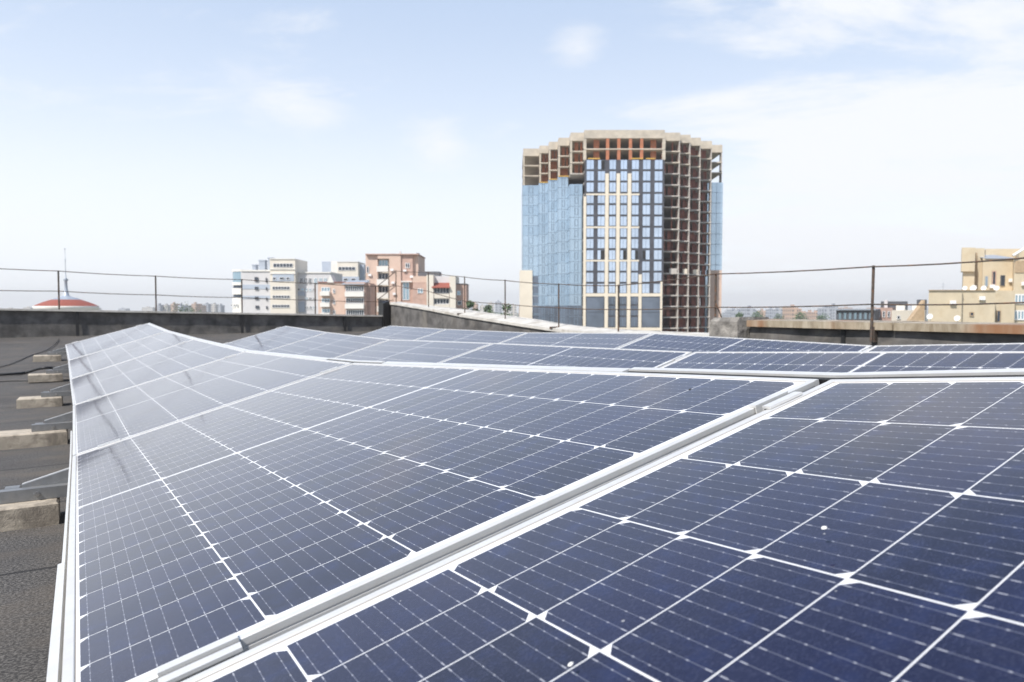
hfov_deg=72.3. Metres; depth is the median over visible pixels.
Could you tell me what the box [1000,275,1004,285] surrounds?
window
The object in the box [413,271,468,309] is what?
apartment building
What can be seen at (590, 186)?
window
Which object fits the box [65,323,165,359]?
solar panel
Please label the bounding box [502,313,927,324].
ground
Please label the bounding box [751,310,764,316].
tree
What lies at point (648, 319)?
window
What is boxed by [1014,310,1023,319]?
window
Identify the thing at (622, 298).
window
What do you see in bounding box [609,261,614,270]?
window
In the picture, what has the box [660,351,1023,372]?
solar panel
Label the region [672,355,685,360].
panel clamp
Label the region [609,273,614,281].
window
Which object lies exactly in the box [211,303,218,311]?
distant building
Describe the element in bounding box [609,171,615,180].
window
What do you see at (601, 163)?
window
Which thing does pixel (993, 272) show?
window
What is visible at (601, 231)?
window
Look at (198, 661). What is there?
panel clamp
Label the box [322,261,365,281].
apartment building
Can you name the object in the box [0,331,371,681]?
flat roof
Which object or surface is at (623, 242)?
window
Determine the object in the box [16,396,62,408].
ballast block
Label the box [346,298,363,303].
window
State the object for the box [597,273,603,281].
window
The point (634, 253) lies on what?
window
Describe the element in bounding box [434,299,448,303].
window
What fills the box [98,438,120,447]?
panel clamp
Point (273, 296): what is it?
window
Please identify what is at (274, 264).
window
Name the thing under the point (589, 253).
window
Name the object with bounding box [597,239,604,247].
window
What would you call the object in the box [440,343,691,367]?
solar panel
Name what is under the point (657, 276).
window
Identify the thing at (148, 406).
solar panel
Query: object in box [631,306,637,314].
window
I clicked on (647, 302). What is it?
window
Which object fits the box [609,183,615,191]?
window
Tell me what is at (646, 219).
window
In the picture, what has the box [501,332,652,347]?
solar panel
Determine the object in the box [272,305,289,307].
window
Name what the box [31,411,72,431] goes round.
support frame
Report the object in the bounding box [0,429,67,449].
ballast block
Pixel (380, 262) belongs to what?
window
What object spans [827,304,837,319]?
distant building
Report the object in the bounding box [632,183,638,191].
window
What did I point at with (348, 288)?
window
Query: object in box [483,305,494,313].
tree
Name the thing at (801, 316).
tree
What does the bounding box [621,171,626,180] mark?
window
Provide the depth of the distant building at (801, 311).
597.06 m
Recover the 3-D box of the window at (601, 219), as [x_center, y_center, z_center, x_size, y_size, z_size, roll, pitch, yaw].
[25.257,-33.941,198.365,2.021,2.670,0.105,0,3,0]
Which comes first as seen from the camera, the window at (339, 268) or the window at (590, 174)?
the window at (590, 174)
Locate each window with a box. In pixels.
[272,286,289,289]
[272,295,289,297]
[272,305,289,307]
[273,263,292,266]
[321,287,329,290]
[321,298,329,302]
[322,309,329,312]
[338,267,354,269]
[346,286,363,291]
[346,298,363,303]
[346,310,363,314]
[378,260,387,265]
[378,273,387,278]
[379,287,387,292]
[402,282,408,299]
[434,288,448,292]
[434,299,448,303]
[586,183,593,191]
[586,195,593,202]
[586,205,593,214]
[586,216,593,225]
[586,228,593,236]
[586,239,593,247]
[586,250,592,259]
[586,261,592,270]
[586,273,592,281]
[586,284,592,292]
[586,297,603,311]
[586,313,603,326]
[587,160,593,168]
[587,171,593,180]
[597,228,604,236]
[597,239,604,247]
[597,250,604,259]
[597,261,603,270]
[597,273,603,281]
[597,284,603,292]
[598,160,604,168]
[598,171,604,180]
[598,183,604,191]
[598,195,604,202]
[598,205,604,214]
[598,216,604,225]
[608,306,614,314]
[608,317,614,326]
[609,160,615,168]
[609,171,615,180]
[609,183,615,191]
[609,195,615,202]
[609,205,615,214]
[609,216,615,225]
[609,228,615,236]
[609,239,615,247]
[609,250,614,259]
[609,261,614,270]
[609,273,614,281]
[609,284,614,292]
[609,296,614,303]
[620,183,626,191]
[620,195,626,202]
[620,205,626,214]
[620,216,626,225]
[620,228,626,236]
[620,239,626,247]
[620,250,626,259]
[620,261,626,270]
[620,273,625,281]
[620,284,625,292]
[620,296,625,303]
[620,306,625,314]
[620,317,625,326]
[621,160,626,168]
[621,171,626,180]
[631,205,638,214]
[631,216,638,225]
[631,228,637,236]
[631,239,637,247]
[631,250,637,259]
[631,261,637,270]
[631,273,637,281]
[631,284,637,292]
[631,296,637,303]
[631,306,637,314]
[631,317,637,326]
[632,160,638,168]
[632,171,638,180]
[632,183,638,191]
[632,195,638,202]
[642,216,649,225]
[642,228,649,236]
[642,239,649,247]
[642,250,649,259]
[642,261,649,270]
[642,273,649,281]
[642,284,648,292]
[642,297,659,311]
[642,313,659,326]
[643,160,650,168]
[643,171,649,180]
[643,183,649,191]
[643,194,649,202]
[643,205,649,214]
[653,284,659,292]
[654,171,662,180]
[654,183,661,191]
[654,194,661,202]
[654,205,661,214]
[654,216,661,225]
[654,228,661,236]
[654,239,661,247]
[654,250,661,259]
[654,261,661,270]
[654,273,661,280]
[655,160,662,168]
[838,312,841,319]
[843,312,846,319]
[848,312,851,319]
[853,312,856,319]
[858,312,861,319]
[985,276,987,285]
[992,271,995,284]
[996,310,1000,321]
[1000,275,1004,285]
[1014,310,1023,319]
[1015,294,1023,303]
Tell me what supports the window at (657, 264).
in the office tower
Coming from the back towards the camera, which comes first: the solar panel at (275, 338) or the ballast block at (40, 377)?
the solar panel at (275, 338)
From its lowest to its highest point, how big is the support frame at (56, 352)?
0.387 m
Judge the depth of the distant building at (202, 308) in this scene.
994.84 m
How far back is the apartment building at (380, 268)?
185.78 m
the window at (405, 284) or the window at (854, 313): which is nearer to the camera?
the window at (854, 313)
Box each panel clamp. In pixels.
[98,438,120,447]
[157,632,242,681]
[320,367,338,373]
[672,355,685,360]
[748,391,802,413]
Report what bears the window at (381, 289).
in the apartment building at (380, 268)
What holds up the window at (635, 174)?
in the office tower
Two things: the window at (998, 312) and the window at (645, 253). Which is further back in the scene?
the window at (645, 253)
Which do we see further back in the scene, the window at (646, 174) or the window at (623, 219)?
the window at (623, 219)
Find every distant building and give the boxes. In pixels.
[142,306,154,310]
[157,303,162,310]
[163,304,170,310]
[170,302,179,311]
[178,304,187,311]
[191,302,199,313]
[199,304,205,311]
[203,303,210,311]
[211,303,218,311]
[218,304,224,311]
[495,300,501,313]
[511,303,515,315]
[726,308,736,316]
[731,309,743,316]
[740,306,754,316]
[757,309,765,316]
[766,308,772,318]
[771,308,781,318]
[782,305,798,321]
[799,309,805,318]
[806,310,816,319]
[817,307,830,319]
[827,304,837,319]
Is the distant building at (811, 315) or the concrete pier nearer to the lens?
the concrete pier
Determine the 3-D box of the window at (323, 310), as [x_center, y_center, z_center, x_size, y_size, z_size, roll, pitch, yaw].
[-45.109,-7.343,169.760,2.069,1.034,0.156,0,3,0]
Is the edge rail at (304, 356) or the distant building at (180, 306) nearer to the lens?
the edge rail at (304, 356)
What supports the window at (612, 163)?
in the office tower
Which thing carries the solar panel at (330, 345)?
on the support frame
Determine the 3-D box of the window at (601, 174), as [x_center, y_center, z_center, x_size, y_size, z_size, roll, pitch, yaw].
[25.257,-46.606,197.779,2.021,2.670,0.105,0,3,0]
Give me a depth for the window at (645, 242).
198.59 m
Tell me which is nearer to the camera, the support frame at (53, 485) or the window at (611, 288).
the support frame at (53, 485)
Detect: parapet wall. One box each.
[0,308,382,337]
[390,302,708,335]
[747,319,1023,346]
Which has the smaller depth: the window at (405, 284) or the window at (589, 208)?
the window at (405, 284)
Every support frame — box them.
[0,468,68,503]
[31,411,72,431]
[41,384,71,396]
[46,364,68,373]
[47,347,66,354]
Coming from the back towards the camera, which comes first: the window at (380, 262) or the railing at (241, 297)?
the window at (380, 262)
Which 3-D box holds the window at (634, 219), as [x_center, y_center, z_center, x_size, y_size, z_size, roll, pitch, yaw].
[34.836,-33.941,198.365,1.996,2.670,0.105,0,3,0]
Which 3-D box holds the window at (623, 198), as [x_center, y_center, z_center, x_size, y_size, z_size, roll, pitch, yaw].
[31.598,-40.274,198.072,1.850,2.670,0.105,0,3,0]
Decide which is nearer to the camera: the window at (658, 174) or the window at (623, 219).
the window at (658, 174)
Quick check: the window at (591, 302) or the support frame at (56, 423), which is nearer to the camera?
the support frame at (56, 423)
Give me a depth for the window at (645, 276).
199.07 m
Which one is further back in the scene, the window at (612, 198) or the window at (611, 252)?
the window at (611, 252)
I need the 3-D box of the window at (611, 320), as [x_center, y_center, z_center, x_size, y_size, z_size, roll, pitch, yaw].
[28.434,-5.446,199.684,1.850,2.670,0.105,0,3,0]
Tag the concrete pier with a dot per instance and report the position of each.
(734, 327)
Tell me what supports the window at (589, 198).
in the office tower
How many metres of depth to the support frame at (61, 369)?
7.67 m
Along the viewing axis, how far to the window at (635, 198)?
198.05 m
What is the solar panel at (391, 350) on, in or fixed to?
on the support frame
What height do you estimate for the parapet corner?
1.776 m
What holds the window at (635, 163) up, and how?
in the office tower
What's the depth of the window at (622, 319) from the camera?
199.65 m
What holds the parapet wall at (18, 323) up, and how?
on the flat roof
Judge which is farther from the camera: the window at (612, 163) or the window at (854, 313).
the window at (612, 163)
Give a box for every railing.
[0,268,392,314]
[377,257,1023,341]
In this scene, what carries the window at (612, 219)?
in the office tower
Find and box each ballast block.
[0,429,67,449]
[0,497,59,531]
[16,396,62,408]
[28,373,62,382]
[33,355,60,361]
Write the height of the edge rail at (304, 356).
0.113 m
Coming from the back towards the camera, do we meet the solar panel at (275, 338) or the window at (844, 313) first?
the window at (844, 313)
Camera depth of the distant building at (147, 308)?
1523.18 m
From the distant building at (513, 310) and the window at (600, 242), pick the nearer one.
the window at (600, 242)
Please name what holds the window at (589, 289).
in the office tower
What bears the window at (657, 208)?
in the office tower
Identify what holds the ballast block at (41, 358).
on the flat roof
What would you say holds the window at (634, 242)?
in the office tower
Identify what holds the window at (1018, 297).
in the apartment building at (1006, 277)
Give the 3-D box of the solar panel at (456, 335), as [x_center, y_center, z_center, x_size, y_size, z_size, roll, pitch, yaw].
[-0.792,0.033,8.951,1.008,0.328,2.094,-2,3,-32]
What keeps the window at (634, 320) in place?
in the office tower
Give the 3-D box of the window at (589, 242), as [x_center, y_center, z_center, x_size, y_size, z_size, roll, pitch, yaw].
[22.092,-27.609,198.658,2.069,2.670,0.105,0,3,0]
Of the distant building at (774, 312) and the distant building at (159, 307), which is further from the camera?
the distant building at (159, 307)
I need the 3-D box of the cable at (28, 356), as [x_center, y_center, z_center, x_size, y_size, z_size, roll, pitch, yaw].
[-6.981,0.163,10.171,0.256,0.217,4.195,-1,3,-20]
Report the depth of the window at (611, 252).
198.78 m
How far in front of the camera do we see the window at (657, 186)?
197.86 m
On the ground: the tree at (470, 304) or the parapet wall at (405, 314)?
the tree at (470, 304)
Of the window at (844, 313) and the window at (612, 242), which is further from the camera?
the window at (612, 242)
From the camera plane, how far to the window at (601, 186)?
197.86 m
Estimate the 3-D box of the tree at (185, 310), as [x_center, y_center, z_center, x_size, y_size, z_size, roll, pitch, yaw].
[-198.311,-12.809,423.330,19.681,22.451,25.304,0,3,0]
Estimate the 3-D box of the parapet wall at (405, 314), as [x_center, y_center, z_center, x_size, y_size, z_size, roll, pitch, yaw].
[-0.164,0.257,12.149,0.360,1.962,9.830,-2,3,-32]
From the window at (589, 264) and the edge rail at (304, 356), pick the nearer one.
the edge rail at (304, 356)
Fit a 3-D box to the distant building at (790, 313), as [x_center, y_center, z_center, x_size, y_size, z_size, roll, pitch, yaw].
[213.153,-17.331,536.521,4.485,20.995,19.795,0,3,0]
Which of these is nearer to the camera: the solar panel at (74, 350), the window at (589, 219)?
the solar panel at (74, 350)
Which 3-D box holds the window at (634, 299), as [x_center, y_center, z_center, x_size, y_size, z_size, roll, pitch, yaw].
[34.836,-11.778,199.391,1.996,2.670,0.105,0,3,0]
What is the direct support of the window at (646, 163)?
in the office tower
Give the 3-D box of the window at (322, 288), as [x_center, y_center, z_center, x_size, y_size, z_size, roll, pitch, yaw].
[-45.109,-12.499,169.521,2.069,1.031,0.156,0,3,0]
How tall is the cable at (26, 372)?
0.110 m
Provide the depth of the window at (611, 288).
199.22 m
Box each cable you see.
[0,339,58,366]
[0,366,68,375]
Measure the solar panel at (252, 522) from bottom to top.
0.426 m
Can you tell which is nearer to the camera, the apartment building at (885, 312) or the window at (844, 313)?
the window at (844, 313)
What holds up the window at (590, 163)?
in the office tower
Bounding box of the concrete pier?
[709,317,768,338]
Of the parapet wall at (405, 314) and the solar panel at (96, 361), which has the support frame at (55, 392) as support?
the solar panel at (96, 361)
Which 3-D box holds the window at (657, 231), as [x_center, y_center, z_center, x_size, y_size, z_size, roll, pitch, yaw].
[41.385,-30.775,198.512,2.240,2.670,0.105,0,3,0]
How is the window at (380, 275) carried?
in the apartment building at (380, 268)
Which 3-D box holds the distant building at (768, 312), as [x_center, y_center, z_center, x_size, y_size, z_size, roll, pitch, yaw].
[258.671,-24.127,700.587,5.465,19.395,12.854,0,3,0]
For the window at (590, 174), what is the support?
in the office tower
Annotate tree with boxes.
[163,301,200,313]
[462,300,479,310]
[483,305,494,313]
[500,303,512,315]
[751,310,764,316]
[792,312,806,318]
[816,313,828,319]
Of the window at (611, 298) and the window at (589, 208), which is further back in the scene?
the window at (611, 298)
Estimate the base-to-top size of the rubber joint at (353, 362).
0.058 m
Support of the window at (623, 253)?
in the office tower
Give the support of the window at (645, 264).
in the office tower
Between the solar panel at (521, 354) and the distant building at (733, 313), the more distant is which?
the distant building at (733, 313)
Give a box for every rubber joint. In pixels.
[331,360,380,363]
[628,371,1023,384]
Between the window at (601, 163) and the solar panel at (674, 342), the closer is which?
the solar panel at (674, 342)
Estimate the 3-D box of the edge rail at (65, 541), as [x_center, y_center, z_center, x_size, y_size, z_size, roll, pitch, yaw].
[-1.359,0.394,2.156,0.011,0.154,2.371,-2,3,-32]
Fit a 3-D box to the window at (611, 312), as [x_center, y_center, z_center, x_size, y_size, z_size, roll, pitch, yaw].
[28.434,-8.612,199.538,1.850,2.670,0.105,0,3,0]
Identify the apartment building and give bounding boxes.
[231,257,342,315]
[318,275,376,316]
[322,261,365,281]
[365,251,424,314]
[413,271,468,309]
[835,309,880,322]
[875,300,907,320]
[891,300,926,320]
[906,248,1023,325]
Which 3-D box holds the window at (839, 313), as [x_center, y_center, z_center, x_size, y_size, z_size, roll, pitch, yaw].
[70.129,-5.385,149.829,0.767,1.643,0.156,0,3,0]
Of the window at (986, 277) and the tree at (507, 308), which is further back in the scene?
the tree at (507, 308)
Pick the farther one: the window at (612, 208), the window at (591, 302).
the window at (591, 302)
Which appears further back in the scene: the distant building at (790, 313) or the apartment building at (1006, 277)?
the distant building at (790, 313)
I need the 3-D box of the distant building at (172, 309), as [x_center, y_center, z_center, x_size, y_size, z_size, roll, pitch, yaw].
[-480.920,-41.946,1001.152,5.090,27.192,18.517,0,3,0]
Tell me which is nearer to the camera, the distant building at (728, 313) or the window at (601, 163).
the window at (601, 163)
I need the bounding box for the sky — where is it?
[0,0,1023,312]
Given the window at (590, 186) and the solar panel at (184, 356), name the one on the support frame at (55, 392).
the solar panel at (184, 356)
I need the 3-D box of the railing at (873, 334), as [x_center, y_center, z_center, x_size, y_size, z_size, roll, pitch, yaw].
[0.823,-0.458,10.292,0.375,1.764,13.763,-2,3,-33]
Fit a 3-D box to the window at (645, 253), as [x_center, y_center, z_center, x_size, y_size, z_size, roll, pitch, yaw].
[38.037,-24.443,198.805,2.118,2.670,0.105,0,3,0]
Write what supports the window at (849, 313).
in the apartment building at (853, 314)
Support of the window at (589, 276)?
in the office tower
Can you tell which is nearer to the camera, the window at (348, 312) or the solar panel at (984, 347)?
the solar panel at (984, 347)
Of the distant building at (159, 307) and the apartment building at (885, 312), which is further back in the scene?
the distant building at (159, 307)
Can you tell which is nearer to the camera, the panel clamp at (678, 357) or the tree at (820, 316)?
the panel clamp at (678, 357)
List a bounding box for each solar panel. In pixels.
[62,363,818,681]
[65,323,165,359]
[68,331,192,378]
[70,339,245,404]
[73,351,351,455]
[182,377,1023,681]
[225,326,326,350]
[265,332,389,357]
[336,339,492,362]
[359,326,445,339]
[416,329,527,342]
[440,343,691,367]
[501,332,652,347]
[619,333,871,352]
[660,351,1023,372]
[867,343,1023,350]
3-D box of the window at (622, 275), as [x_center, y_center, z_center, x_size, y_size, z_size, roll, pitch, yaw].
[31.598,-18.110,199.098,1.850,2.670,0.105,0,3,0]
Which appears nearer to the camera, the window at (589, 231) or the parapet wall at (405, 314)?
the parapet wall at (405, 314)
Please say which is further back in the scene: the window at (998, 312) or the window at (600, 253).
the window at (600, 253)
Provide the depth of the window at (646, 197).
198.00 m
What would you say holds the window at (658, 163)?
in the office tower
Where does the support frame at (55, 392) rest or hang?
on the ballast block at (31, 402)
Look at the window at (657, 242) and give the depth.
198.59 m
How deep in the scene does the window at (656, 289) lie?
199.22 m
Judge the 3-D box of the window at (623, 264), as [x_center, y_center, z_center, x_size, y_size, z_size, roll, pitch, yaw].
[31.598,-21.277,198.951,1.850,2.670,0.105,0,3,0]
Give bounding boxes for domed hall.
[32,248,98,311]
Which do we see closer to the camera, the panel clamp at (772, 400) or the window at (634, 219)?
the panel clamp at (772, 400)
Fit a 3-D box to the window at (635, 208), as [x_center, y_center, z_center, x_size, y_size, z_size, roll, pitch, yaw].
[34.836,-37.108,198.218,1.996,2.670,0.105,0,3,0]
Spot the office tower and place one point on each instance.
(610, 207)
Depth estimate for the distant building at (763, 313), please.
757.69 m
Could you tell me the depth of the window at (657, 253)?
198.76 m
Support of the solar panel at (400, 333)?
on the support frame
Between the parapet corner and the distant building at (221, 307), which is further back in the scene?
the distant building at (221, 307)
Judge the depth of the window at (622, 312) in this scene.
199.51 m
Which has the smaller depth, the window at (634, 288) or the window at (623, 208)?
the window at (623, 208)
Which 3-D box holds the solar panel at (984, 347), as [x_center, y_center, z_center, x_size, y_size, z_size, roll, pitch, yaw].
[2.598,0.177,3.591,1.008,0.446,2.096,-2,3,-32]
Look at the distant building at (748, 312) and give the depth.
595.38 m
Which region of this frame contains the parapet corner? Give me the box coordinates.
[378,301,389,327]
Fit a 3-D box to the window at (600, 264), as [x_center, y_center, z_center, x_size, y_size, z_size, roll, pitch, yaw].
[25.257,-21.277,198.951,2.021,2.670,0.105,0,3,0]
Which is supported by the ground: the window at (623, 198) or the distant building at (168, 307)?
the distant building at (168, 307)
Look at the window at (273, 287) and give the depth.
230.31 m
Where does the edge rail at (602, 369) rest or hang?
attached to the solar panel at (252, 522)
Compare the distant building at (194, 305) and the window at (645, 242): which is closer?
the window at (645, 242)
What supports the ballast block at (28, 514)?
on the flat roof
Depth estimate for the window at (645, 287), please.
199.22 m
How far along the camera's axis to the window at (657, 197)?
198.00 m
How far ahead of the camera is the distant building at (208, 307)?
1132.02 m
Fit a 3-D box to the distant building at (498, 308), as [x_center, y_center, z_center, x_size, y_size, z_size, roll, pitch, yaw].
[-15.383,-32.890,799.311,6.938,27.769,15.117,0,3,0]
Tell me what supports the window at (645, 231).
in the office tower
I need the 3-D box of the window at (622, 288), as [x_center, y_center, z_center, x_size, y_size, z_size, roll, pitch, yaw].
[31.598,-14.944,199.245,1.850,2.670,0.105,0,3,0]
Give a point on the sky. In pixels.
(190, 139)
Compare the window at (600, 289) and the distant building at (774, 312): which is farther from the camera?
the distant building at (774, 312)
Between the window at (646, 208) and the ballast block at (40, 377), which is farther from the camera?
the window at (646, 208)
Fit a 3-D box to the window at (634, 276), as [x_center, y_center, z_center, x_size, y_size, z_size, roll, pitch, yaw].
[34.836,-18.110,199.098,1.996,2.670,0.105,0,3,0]
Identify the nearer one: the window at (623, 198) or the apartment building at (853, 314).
the apartment building at (853, 314)
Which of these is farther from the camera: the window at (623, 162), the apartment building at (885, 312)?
the window at (623, 162)
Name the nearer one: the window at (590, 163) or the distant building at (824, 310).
the window at (590, 163)
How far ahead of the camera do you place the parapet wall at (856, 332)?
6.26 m
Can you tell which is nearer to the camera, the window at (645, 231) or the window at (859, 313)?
the window at (859, 313)
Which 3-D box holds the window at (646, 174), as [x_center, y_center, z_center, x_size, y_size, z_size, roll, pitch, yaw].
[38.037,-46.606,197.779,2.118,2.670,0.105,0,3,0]
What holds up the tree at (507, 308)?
on the ground
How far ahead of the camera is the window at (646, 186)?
197.86 m
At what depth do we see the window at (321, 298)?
169.61 m
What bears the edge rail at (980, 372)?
on the support frame
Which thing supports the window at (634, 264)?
in the office tower
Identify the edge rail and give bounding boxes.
[46,562,66,681]
[62,431,72,566]
[148,323,327,359]
[328,358,384,363]
[382,361,630,371]
[629,367,1023,377]
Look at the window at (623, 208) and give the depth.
198.20 m
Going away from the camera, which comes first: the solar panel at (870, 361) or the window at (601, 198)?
the solar panel at (870, 361)
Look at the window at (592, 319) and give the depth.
199.61 m
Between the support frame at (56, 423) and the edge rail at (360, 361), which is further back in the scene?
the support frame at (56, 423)
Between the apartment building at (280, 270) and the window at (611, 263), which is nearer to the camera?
the window at (611, 263)
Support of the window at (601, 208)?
in the office tower
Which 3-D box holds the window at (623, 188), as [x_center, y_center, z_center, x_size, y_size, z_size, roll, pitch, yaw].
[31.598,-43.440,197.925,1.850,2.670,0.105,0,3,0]
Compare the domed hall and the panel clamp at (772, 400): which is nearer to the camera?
the panel clamp at (772, 400)
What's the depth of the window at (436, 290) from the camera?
179.32 m
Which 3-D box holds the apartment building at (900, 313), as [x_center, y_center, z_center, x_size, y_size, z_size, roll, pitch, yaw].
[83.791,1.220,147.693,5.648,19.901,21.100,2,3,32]
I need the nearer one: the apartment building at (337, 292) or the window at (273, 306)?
the apartment building at (337, 292)
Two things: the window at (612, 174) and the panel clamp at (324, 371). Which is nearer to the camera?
the panel clamp at (324, 371)
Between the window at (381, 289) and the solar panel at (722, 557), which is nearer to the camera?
the solar panel at (722, 557)
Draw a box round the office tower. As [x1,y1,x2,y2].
[519,130,722,332]
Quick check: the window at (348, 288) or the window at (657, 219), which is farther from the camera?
the window at (657, 219)
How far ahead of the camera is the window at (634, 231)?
198.44 m
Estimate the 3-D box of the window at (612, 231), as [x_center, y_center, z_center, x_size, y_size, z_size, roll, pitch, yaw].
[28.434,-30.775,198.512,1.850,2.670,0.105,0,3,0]
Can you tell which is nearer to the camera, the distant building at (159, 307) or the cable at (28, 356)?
the cable at (28, 356)

